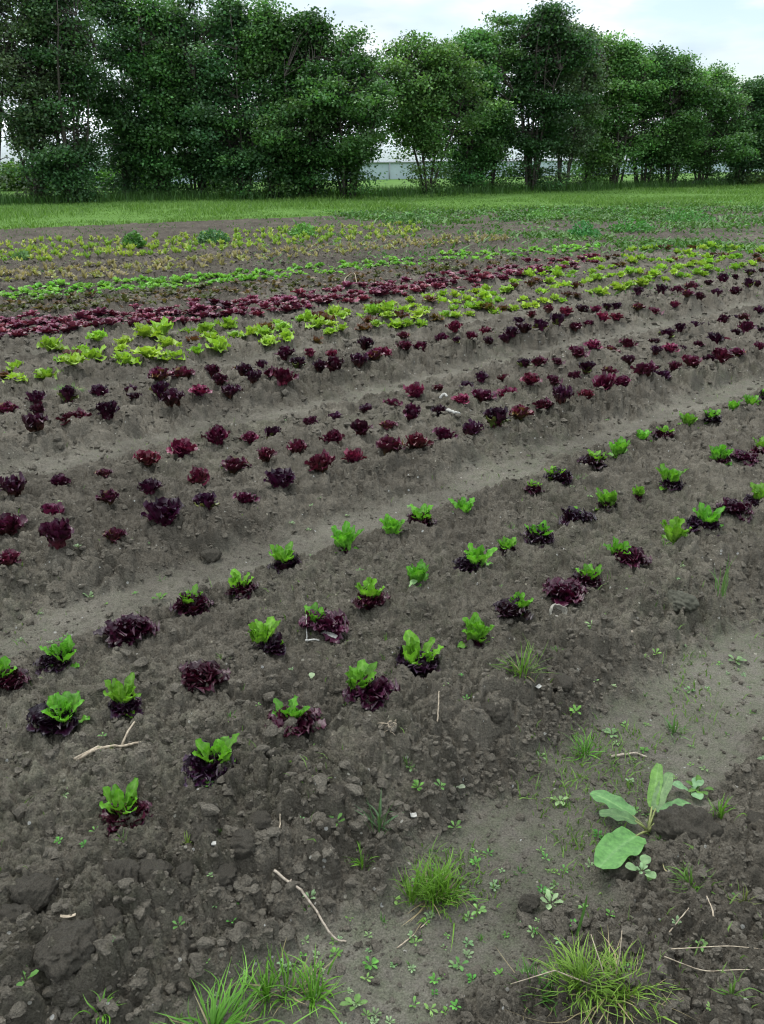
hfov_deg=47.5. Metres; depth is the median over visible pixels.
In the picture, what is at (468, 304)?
lime lettuce
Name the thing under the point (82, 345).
lime lettuce
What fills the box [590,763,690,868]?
dock plant
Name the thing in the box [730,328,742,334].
red lettuce
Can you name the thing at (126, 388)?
red lettuce
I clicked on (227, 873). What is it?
soil clod
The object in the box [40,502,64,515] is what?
red lettuce
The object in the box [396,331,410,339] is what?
red lettuce
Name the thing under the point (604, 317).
red lettuce
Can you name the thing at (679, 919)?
straw
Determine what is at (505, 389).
red lettuce
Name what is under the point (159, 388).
red lettuce
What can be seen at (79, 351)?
bronze lettuce
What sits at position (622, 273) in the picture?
lime lettuce
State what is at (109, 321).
crimson lettuce
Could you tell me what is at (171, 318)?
crimson lettuce
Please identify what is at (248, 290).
bronze seedling
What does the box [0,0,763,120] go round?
sky
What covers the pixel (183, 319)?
crimson lettuce
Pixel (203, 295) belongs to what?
bronze seedling
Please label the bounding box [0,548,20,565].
red lettuce
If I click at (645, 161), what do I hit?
hedge tree
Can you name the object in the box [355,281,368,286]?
crimson lettuce
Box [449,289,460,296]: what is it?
lime lettuce
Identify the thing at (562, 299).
lime lettuce
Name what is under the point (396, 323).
lime lettuce
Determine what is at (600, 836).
weed seedling
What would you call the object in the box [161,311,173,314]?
crimson lettuce
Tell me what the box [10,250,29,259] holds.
weed bush
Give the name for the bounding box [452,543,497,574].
two tone lettuce
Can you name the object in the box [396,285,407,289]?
crimson lettuce
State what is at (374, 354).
red lettuce
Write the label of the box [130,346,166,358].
lime lettuce
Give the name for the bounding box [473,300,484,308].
lime lettuce
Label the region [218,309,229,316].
crimson lettuce
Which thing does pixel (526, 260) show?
crimson lettuce
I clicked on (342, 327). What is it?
lime lettuce
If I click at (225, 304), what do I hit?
crimson lettuce
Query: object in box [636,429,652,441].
two tone lettuce
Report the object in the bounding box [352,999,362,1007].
weed seedling
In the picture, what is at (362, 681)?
two tone lettuce
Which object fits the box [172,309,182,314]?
crimson lettuce
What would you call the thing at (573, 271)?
lime lettuce
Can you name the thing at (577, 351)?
red lettuce
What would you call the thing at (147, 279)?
green lettuce seedling
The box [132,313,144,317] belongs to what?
crimson lettuce
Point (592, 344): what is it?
red lettuce
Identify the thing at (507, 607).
two tone lettuce
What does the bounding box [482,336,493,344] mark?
red lettuce
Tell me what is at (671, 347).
red lettuce
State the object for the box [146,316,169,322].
crimson lettuce
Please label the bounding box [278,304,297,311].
crimson lettuce
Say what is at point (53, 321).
crimson lettuce
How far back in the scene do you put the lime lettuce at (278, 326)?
7.76 m
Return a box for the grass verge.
[0,171,763,229]
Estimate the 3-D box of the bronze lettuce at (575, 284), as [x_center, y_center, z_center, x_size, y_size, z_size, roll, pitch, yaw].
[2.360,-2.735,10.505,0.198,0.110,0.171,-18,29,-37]
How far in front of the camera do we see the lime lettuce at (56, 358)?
6.81 m
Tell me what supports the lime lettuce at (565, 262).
on the ground at (316, 546)
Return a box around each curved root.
[439,393,447,398]
[445,408,460,413]
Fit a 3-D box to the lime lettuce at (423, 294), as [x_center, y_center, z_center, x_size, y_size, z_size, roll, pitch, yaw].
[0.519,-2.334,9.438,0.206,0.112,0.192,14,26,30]
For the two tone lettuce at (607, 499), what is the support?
on the ground at (316, 546)
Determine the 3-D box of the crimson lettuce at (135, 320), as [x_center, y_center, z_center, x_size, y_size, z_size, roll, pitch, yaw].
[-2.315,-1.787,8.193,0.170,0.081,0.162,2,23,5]
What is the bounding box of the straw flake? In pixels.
[60,913,75,917]
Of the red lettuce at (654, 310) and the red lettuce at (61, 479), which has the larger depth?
the red lettuce at (654, 310)
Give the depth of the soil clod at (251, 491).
4.09 m
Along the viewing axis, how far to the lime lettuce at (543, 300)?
9.57 m
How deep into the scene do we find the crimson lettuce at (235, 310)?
8.71 m
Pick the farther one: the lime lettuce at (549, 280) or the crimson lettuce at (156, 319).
the lime lettuce at (549, 280)
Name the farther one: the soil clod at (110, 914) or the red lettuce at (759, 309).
the red lettuce at (759, 309)
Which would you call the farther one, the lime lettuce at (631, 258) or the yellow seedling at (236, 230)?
the yellow seedling at (236, 230)
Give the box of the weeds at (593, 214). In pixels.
[0,200,763,297]
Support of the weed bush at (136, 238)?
on the ground at (316, 546)
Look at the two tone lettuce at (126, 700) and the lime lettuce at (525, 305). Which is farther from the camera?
the lime lettuce at (525, 305)
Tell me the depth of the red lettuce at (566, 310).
8.48 m
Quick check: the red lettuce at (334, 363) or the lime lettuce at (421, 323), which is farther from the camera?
the lime lettuce at (421, 323)
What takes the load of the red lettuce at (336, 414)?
on the ground at (316, 546)
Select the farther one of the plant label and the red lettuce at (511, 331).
the red lettuce at (511, 331)
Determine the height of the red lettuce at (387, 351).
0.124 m
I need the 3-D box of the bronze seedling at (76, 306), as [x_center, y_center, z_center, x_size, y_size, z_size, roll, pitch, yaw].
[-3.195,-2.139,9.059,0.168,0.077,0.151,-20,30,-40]
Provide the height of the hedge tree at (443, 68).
5.487 m
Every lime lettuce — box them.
[2,371,27,382]
[3,359,23,370]
[33,367,63,379]
[36,334,69,351]
[53,351,70,361]
[58,352,89,364]
[72,342,88,353]
[80,344,108,361]
[85,328,107,340]
[111,350,141,364]
[112,334,133,344]
[114,343,129,350]
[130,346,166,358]
[131,322,160,337]
[150,316,173,335]
[154,335,182,346]
[157,349,187,360]
[177,326,192,333]
[186,343,203,354]
[191,321,217,333]
[199,331,225,340]
[205,334,230,352]
[214,315,237,329]
[226,330,244,338]
[239,323,257,337]
[254,324,274,336]
[258,334,280,345]
[272,318,282,323]
[273,321,291,331]
[276,327,294,341]
[297,309,318,321]
[305,315,329,328]
[322,325,337,334]
[324,304,341,316]
[325,320,338,326]
[334,310,350,319]
[336,322,348,330]
[364,303,382,314]
[369,319,385,326]
[376,299,396,311]
[379,310,396,318]
[386,318,406,328]
[396,304,411,312]
[400,317,414,326]
[405,295,415,301]
[406,302,421,308]
[410,307,430,318]
[414,317,427,327]
[421,292,437,301]
[421,306,432,310]
[435,289,447,295]
[437,295,452,303]
[438,310,455,317]
[448,304,465,310]
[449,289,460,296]
[450,310,461,317]
[451,299,461,302]
[461,294,476,300]
[462,310,474,315]
[463,300,477,308]
[467,288,481,293]
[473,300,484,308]
[474,288,491,299]
[481,283,492,290]
[483,298,495,303]
[487,290,501,295]
[488,305,501,313]
[493,295,505,301]
[499,284,513,292]
[507,304,519,310]
[509,278,518,283]
[517,295,528,300]
[519,301,531,307]
[521,267,536,276]
[532,300,539,307]
[535,287,549,293]
[536,297,552,302]
[543,266,552,270]
[543,276,557,283]
[546,283,559,288]
[550,269,565,276]
[550,293,561,299]
[557,280,572,286]
[558,260,569,264]
[558,297,567,301]
[567,269,578,273]
[579,276,592,283]
[587,268,596,273]
[590,273,605,279]
[590,287,601,294]
[595,255,604,261]
[596,265,604,269]
[598,284,610,295]
[605,264,617,268]
[608,281,621,289]
[613,282,626,290]
[617,270,626,276]
[622,279,636,288]
[624,255,638,262]
[624,265,636,273]
[626,245,636,251]
[631,277,648,286]
[635,253,647,259]
[635,267,644,273]
[639,245,648,250]
[642,274,654,282]
[648,243,657,249]
[648,267,661,277]
[657,263,668,268]
[661,276,669,281]
[664,257,673,261]
[668,267,679,274]
[671,263,684,269]
[674,248,683,253]
[676,272,685,277]
[681,248,691,253]
[682,261,694,266]
[686,251,700,256]
[690,267,701,274]
[696,243,708,249]
[696,260,706,265]
[698,263,715,269]
[698,270,708,275]
[701,252,713,257]
[701,257,714,263]
[704,241,716,247]
[725,253,735,258]
[729,262,741,269]
[733,252,742,258]
[746,259,757,265]
[755,246,763,251]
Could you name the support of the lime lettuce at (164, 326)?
on the ground at (316, 546)
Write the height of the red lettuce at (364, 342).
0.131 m
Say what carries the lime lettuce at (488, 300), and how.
on the ground at (316, 546)
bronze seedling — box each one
[3,298,15,303]
[5,304,13,309]
[10,300,24,304]
[14,302,29,307]
[22,296,32,300]
[26,298,38,305]
[32,303,48,308]
[41,306,52,311]
[43,293,52,298]
[50,293,62,299]
[50,304,63,309]
[52,299,65,304]
[67,291,79,296]
[70,302,84,309]
[71,294,80,299]
[78,291,92,296]
[89,300,103,305]
[103,297,117,303]
[118,294,132,299]
[129,296,144,302]
[146,287,157,293]
[165,290,176,293]
[172,294,185,299]
[179,287,192,293]
[189,293,201,297]
[190,284,202,288]
[198,280,209,286]
[198,293,209,298]
[228,287,240,292]
[239,288,252,294]
[241,282,254,287]
[266,279,280,284]
[323,277,336,281]
[356,272,365,277]
[433,267,442,271]
[442,264,449,269]
[486,259,497,263]
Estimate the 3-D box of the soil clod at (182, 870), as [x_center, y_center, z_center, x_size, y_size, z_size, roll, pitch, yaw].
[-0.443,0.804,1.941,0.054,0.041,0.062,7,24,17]
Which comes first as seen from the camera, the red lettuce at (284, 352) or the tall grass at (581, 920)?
the tall grass at (581, 920)
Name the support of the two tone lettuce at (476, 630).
on the ground at (316, 546)
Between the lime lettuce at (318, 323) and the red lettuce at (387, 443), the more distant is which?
the lime lettuce at (318, 323)
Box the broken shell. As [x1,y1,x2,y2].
[549,603,566,616]
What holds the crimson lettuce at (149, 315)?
on the ground at (316, 546)
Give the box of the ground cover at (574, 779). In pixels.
[0,321,763,1020]
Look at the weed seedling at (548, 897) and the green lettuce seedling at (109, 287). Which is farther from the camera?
the green lettuce seedling at (109, 287)
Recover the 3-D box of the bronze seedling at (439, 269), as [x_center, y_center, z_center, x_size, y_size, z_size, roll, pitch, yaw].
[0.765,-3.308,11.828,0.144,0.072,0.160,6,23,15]
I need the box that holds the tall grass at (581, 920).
[575,896,586,936]
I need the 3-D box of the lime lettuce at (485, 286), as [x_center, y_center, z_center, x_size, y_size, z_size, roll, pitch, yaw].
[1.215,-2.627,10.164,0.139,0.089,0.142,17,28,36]
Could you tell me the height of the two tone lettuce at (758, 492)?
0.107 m
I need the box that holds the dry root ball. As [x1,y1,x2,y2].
[378,721,396,734]
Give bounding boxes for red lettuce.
[0,400,19,412]
[0,472,26,496]
[0,513,27,535]
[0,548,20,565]
[21,412,48,431]
[25,390,46,404]
[29,403,45,414]
[38,517,73,549]
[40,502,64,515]
[43,473,70,485]
[56,407,91,424]
[57,385,78,402]
[88,384,108,396]
[94,400,119,419]
[94,468,112,477]
[95,488,120,504]
[101,527,127,543]
[124,384,137,391]
[126,392,141,400]
[132,449,162,466]
[137,477,163,494]
[141,496,183,526]
[147,366,174,380]
[149,380,169,399]
[158,387,184,406]
[166,437,197,457]
[171,366,195,378]
[187,465,209,485]
[188,384,211,395]
[192,492,219,510]
[201,424,230,445]
[204,364,220,376]
[211,373,228,385]
[219,455,251,474]
[221,384,242,398]
[232,491,259,503]
[234,362,253,376]
[237,431,259,443]
[245,369,261,383]
[255,359,267,367]
[256,447,277,461]
[263,365,276,377]
[263,467,294,487]
[264,426,282,437]
[269,367,298,385]
[274,345,295,360]
[286,438,307,453]
[289,356,307,367]
[303,416,317,424]
[304,348,315,356]
[304,449,335,472]
[312,358,325,372]
[319,429,344,443]
[325,348,336,356]
[325,354,344,372]
[328,411,340,419]
[341,448,366,462]
[350,352,369,367]
[350,419,372,434]
[357,335,374,350]
[359,403,371,412]
[366,348,385,360]
[375,346,393,355]
[376,434,405,454]
[379,420,397,429]
[383,398,402,405]
[395,340,412,350]
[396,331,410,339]
[402,402,420,420]
[403,381,423,397]
[404,431,433,448]
[413,341,427,351]
[430,403,447,415]
[432,332,448,340]
[432,384,443,390]
[432,426,457,439]
[445,320,462,332]
[451,336,460,342]
[451,393,469,403]
[459,381,473,386]
[462,418,483,434]
[465,331,477,339]
[470,388,496,401]
[475,371,489,382]
[479,326,491,333]
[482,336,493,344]
[483,405,510,427]
[495,385,516,396]
[496,373,507,381]
[498,333,510,343]
[504,326,519,336]
[508,404,533,419]
[513,317,524,322]
[515,322,531,332]
[517,358,532,367]
[520,371,542,385]
[526,311,536,317]
[530,355,547,366]
[532,318,548,330]
[532,396,554,408]
[542,575,587,605]
[543,303,553,312]
[547,374,562,385]
[550,312,565,325]
[551,357,565,364]
[552,384,573,404]
[559,306,573,315]
[567,370,580,378]
[568,344,590,358]
[569,322,581,331]
[575,303,588,312]
[577,361,595,373]
[577,389,594,398]
[582,320,593,326]
[583,339,602,349]
[590,305,601,311]
[591,371,615,389]
[596,311,611,321]
[600,366,618,373]
[602,303,611,309]
[603,345,620,352]
[610,312,624,320]
[612,302,622,308]
[615,374,630,386]
[619,338,638,346]
[621,354,635,365]
[630,302,645,310]
[630,360,658,376]
[632,286,644,294]
[648,306,664,314]
[648,338,660,342]
[650,345,663,354]
[652,370,671,378]
[654,284,667,293]
[659,328,675,338]
[662,342,680,352]
[667,361,682,371]
[668,285,683,292]
[670,300,680,307]
[674,323,686,331]
[681,289,694,296]
[681,354,702,367]
[685,281,698,288]
[689,321,699,326]
[693,340,704,346]
[694,291,705,300]
[702,354,717,360]
[704,280,714,284]
[706,331,724,343]
[711,288,722,296]
[711,346,733,362]
[716,272,729,281]
[717,313,728,322]
[728,286,742,294]
[729,347,745,356]
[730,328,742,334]
[737,320,757,333]
[739,313,750,319]
[741,277,754,287]
[744,268,755,275]
[753,305,763,312]
[753,341,763,349]
[754,280,760,286]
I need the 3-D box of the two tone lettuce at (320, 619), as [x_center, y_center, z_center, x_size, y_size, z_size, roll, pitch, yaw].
[-0.195,0.377,2.899,0.171,0.089,0.173,0,23,0]
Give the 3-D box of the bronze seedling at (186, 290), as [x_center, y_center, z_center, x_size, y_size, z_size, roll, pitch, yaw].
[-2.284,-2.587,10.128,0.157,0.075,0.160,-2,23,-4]
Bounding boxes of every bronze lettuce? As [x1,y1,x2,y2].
[0,370,9,378]
[59,349,81,355]
[185,334,201,341]
[255,321,274,329]
[307,335,322,343]
[311,310,324,319]
[317,312,334,320]
[354,322,371,330]
[360,315,377,324]
[370,299,386,305]
[392,310,408,318]
[422,295,437,301]
[429,313,444,320]
[478,302,496,310]
[498,304,509,310]
[510,282,520,287]
[524,279,537,286]
[561,291,573,296]
[571,281,583,289]
[573,292,582,297]
[750,253,761,257]
[753,257,763,261]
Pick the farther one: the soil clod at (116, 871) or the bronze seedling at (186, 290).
the bronze seedling at (186, 290)
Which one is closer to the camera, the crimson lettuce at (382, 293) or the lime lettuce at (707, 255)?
the crimson lettuce at (382, 293)
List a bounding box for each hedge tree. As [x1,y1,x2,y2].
[0,0,55,187]
[0,0,109,201]
[1,0,125,202]
[62,0,171,194]
[93,0,221,196]
[140,0,234,194]
[162,0,286,198]
[204,0,317,197]
[229,4,381,197]
[242,21,413,197]
[369,29,520,193]
[415,26,524,192]
[443,10,543,187]
[489,0,614,190]
[536,21,623,186]
[551,30,646,184]
[571,37,688,183]
[617,40,734,185]
[636,47,726,186]
[670,59,762,186]
[710,74,763,184]
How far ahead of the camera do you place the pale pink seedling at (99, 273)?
11.24 m
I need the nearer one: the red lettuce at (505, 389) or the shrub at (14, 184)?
the red lettuce at (505, 389)
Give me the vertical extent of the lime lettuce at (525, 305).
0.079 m
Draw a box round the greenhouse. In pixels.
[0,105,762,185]
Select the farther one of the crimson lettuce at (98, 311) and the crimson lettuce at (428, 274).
the crimson lettuce at (428, 274)
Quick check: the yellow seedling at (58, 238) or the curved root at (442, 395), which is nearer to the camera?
the curved root at (442, 395)
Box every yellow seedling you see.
[26,245,36,253]
[45,254,52,260]
[55,234,62,241]
[68,240,75,247]
[87,242,94,248]
[118,250,125,255]
[125,242,132,250]
[126,248,134,255]
[149,243,156,249]
[185,244,193,251]
[234,227,241,232]
[236,240,244,246]
[322,235,329,241]
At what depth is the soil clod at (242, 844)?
2.00 m
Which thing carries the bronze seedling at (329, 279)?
on the ground at (316, 546)
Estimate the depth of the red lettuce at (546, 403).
5.34 m
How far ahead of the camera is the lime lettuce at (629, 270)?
11.39 m
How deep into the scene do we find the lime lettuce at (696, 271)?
11.69 m
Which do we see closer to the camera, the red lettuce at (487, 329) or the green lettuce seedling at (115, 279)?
the red lettuce at (487, 329)
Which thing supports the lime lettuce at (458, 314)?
on the ground at (316, 546)
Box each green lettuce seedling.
[3,292,16,296]
[21,287,33,293]
[33,282,42,288]
[42,281,58,286]
[45,285,53,290]
[53,278,67,284]
[83,284,94,288]
[103,285,114,289]
[112,276,120,281]
[130,277,140,281]
[137,275,146,279]
[143,277,155,281]
[151,283,162,286]
[169,276,181,281]
[184,273,193,278]
[194,271,205,276]
[217,277,229,282]
[219,273,227,278]
[234,267,243,271]
[246,274,257,280]
[267,271,275,275]
[377,259,387,264]
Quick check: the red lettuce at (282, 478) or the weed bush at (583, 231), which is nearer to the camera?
the red lettuce at (282, 478)
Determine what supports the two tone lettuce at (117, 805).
on the ground at (316, 546)
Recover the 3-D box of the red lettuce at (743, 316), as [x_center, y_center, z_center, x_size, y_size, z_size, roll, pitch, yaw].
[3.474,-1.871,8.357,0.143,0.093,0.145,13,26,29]
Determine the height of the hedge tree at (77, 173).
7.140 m
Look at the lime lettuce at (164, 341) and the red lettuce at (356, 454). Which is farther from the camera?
the lime lettuce at (164, 341)
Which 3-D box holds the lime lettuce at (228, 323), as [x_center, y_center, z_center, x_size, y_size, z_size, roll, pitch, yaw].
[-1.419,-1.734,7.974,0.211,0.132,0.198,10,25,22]
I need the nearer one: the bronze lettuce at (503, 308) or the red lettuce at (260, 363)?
the red lettuce at (260, 363)
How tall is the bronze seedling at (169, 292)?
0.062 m
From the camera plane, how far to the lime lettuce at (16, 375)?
6.18 m
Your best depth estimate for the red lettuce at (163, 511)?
3.71 m
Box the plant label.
[322,630,337,638]
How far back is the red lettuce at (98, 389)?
5.68 m
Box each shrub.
[0,161,32,190]
[14,168,62,190]
[84,161,131,189]
[196,175,244,190]
[722,171,763,184]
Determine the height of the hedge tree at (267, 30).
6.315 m
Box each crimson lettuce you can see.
[0,327,9,332]
[0,332,11,337]
[2,316,16,322]
[5,322,26,328]
[6,319,25,324]
[8,328,27,336]
[17,314,27,319]
[22,310,39,316]
[24,319,43,325]
[26,325,41,330]
[30,316,44,321]
[35,325,58,333]
[41,314,54,319]
[44,319,60,323]
[48,322,61,327]
[57,316,72,322]
[58,326,69,332]
[62,321,81,329]
[71,311,88,318]
[78,322,94,327]
[80,315,96,320]
[90,307,109,315]
[91,318,105,326]
[99,317,120,324]
[106,309,119,315]
[120,311,132,316]
[127,318,142,325]
[129,303,142,308]
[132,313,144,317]
[135,308,143,313]
[141,307,153,313]
[141,312,159,317]
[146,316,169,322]
[153,307,169,311]
[155,310,170,315]
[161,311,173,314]
[162,316,179,321]
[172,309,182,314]
[179,315,191,323]
[183,308,201,315]
[186,297,200,301]
[186,301,197,306]
[188,316,200,323]
[190,303,208,310]
[195,310,214,317]
[197,305,211,310]
[205,298,222,304]
[209,312,221,317]
[216,300,235,307]
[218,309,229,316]
[221,307,240,314]
[236,309,251,315]
[238,306,248,310]
[240,297,250,302]
[246,294,257,298]
[246,299,261,303]
[249,310,263,315]
[256,301,272,308]
[264,306,280,311]
[267,296,278,301]
[271,300,282,306]
[278,295,297,300]
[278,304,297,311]
[286,300,297,304]
[290,288,304,294]
[291,302,304,309]
[304,303,317,308]
[306,293,320,298]
[309,297,327,303]
[322,294,340,298]
[322,296,334,303]
[330,287,340,292]
[333,293,342,299]
[337,280,355,286]
[339,298,359,302]
[344,293,358,297]
[346,289,357,293]
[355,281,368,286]
[357,294,371,300]
[369,289,380,293]
[371,290,389,296]
[383,285,396,290]
[391,289,402,293]
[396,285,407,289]
[399,276,412,280]
[409,287,419,291]
[416,283,430,288]
[424,272,439,277]
[424,278,437,283]
[431,282,445,288]
[440,270,454,274]
[444,279,457,283]
[464,272,477,277]
[468,277,480,282]
[474,273,491,278]
[497,274,509,279]
[501,269,516,274]
[503,264,512,268]
[513,270,523,275]
[521,257,532,262]
[535,269,547,272]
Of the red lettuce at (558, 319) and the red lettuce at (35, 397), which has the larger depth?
the red lettuce at (558, 319)
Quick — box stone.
[665,590,699,614]
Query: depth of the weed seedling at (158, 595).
3.32 m
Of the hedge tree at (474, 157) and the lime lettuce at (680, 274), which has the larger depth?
the hedge tree at (474, 157)
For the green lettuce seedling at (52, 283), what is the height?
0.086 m
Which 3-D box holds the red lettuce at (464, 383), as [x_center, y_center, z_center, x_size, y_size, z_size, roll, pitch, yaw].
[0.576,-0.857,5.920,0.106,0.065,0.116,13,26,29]
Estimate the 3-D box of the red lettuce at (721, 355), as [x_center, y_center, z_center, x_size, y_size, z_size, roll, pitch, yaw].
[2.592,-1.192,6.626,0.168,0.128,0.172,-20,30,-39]
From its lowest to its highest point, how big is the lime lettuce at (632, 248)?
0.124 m
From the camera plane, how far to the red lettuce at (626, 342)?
7.07 m
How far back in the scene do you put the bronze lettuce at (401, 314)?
8.43 m
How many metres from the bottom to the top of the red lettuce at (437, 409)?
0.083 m
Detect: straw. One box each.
[397,922,426,948]
[437,691,439,721]
[664,956,763,971]
[669,908,688,931]
[671,946,757,949]
[706,896,714,916]
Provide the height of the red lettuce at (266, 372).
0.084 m
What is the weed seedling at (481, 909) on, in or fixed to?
on the ground at (316, 546)
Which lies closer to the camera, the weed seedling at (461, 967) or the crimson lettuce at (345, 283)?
the weed seedling at (461, 967)
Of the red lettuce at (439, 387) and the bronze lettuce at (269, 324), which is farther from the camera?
the bronze lettuce at (269, 324)
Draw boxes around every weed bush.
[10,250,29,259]
[120,230,146,247]
[197,228,231,243]
[287,222,317,236]
[526,207,564,219]
[567,220,601,236]
[608,218,656,232]
[662,210,715,222]
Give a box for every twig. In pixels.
[73,721,140,760]
[273,869,345,942]
[610,752,646,757]
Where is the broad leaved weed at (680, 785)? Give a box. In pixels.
[673,777,703,799]
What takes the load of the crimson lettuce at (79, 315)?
on the ground at (316, 546)
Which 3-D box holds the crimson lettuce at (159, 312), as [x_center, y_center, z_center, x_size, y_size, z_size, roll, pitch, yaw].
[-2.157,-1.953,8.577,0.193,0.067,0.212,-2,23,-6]
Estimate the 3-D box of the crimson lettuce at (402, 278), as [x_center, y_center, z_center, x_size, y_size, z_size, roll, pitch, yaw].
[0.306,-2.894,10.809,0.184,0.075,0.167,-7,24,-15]
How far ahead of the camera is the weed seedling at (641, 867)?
2.01 m
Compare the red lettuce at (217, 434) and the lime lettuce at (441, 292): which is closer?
the red lettuce at (217, 434)
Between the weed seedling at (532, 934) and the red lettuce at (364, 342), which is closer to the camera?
the weed seedling at (532, 934)
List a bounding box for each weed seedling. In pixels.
[16,965,38,985]
[151,592,166,598]
[172,916,184,928]
[301,935,308,944]
[303,889,315,898]
[329,813,344,826]
[329,947,342,957]
[339,994,367,1010]
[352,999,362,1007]
[360,972,373,981]
[361,1008,370,1019]
[362,956,378,969]
[370,1016,378,1023]
[371,1007,381,1017]
[385,1016,394,1023]
[408,964,415,972]
[409,937,422,945]
[409,996,419,1007]
[411,780,423,790]
[424,910,434,918]
[424,1003,437,1016]
[428,972,440,983]
[434,779,445,789]
[448,820,460,827]
[448,960,459,968]
[449,999,461,1009]
[453,956,468,970]
[462,911,473,921]
[463,937,473,947]
[463,949,473,957]
[466,973,475,982]
[469,856,480,864]
[471,903,486,914]
[489,882,499,890]
[493,968,502,975]
[527,925,535,937]
[537,884,546,892]
[540,889,563,909]
[550,796,567,805]
[569,704,580,714]
[585,858,593,867]
[593,829,602,838]
[604,728,617,737]
[636,862,650,873]
[672,915,681,923]
[686,775,713,794]
[695,939,707,951]
[728,655,746,664]
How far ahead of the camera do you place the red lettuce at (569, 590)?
3.09 m
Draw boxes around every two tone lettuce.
[0,656,30,690]
[26,690,89,736]
[33,635,79,674]
[93,612,159,647]
[99,777,153,836]
[103,672,143,718]
[169,584,213,615]
[177,658,231,693]
[181,733,238,786]
[224,568,259,600]
[247,616,285,655]
[265,695,325,737]
[266,541,301,573]
[298,602,348,643]
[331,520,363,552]
[342,659,399,711]
[351,577,390,609]
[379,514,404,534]
[396,629,443,679]
[406,503,437,525]
[448,496,474,514]
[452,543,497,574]
[457,612,493,647]
[493,591,533,619]
[497,536,517,555]
[520,520,554,547]
[522,479,544,494]
[543,465,573,484]
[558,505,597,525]
[570,563,603,586]
[577,449,607,469]
[594,487,617,511]
[603,536,652,568]
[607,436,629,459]
[632,485,644,501]
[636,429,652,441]
[652,425,675,438]
[655,463,688,490]
[678,411,698,427]
[686,502,724,535]
[703,408,721,423]
[709,444,733,464]
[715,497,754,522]
[728,399,742,410]
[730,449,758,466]
[741,482,763,508]
[743,394,760,405]
[749,436,763,453]
[757,389,763,399]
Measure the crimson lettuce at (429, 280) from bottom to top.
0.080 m
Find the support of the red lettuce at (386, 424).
on the ground at (316, 546)
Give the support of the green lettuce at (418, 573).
on the ground at (316, 546)
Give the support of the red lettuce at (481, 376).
on the ground at (316, 546)
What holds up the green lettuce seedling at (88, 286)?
on the ground at (316, 546)
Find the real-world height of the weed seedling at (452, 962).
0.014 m
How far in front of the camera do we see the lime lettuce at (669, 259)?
12.72 m
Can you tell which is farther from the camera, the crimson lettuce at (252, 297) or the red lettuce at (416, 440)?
the crimson lettuce at (252, 297)
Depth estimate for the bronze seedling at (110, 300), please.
9.23 m
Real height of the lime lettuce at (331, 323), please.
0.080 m
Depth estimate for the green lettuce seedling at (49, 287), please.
10.21 m
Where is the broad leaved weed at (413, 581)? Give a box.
[409,579,417,586]
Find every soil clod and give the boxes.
[0,903,36,924]
[8,872,59,911]
[33,918,97,982]
[94,905,122,933]
[101,858,140,885]
[138,859,173,884]
[172,860,194,884]
[188,821,217,842]
[200,549,221,562]
[214,861,237,885]
[229,828,256,859]
[242,488,256,497]
[244,810,271,829]
[330,783,346,804]
[480,699,510,723]
[517,894,540,912]
[552,672,572,691]
[610,862,635,881]
[630,913,643,919]
[651,804,723,844]
[694,889,710,898]
[743,810,763,829]
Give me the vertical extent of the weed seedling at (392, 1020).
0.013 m
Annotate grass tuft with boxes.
[73,988,125,1023]
[151,945,323,1023]
[182,831,190,843]
[230,940,349,1023]
[344,842,376,869]
[355,794,397,833]
[388,848,487,947]
[489,633,550,683]
[495,946,590,1019]
[510,929,687,1023]
[563,728,608,760]
[661,713,691,740]
[663,861,721,893]
[707,793,745,820]
[707,970,762,998]
[709,556,736,598]
[727,887,758,904]
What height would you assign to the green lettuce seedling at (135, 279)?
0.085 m
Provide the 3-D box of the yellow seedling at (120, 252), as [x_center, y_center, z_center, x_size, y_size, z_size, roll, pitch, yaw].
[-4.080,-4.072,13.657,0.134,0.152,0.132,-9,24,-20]
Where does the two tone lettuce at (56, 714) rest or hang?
on the ground at (316, 546)
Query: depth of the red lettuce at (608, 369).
6.33 m
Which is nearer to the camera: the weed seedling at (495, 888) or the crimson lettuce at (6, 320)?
the weed seedling at (495, 888)
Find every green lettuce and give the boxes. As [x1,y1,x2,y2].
[406,559,428,586]
[660,516,691,544]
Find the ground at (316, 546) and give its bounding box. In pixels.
[0,206,763,1023]
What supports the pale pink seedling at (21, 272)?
on the ground at (316, 546)
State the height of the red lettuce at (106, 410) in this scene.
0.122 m
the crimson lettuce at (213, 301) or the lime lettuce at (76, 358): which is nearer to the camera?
the lime lettuce at (76, 358)
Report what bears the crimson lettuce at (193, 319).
on the ground at (316, 546)
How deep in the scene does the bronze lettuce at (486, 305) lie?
9.06 m
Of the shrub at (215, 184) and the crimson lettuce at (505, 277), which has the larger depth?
the shrub at (215, 184)
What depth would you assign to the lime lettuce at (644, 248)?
14.21 m
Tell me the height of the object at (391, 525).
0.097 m
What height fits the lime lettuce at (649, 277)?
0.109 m
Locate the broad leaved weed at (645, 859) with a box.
[625,854,656,878]
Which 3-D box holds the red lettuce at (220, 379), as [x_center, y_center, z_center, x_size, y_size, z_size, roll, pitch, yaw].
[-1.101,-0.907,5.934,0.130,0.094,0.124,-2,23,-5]
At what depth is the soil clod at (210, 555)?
3.61 m
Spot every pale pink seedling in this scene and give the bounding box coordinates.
[15,268,29,274]
[30,267,40,274]
[41,261,51,269]
[79,269,89,278]
[89,271,100,277]
[96,270,104,276]
[105,271,114,278]
[134,264,143,272]
[152,263,161,269]
[196,260,207,267]
[205,255,214,262]
[230,250,236,257]
[236,254,243,260]
[282,246,291,252]
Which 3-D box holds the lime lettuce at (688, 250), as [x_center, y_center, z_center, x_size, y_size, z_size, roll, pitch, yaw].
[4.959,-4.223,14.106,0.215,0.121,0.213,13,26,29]
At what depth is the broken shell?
2.96 m

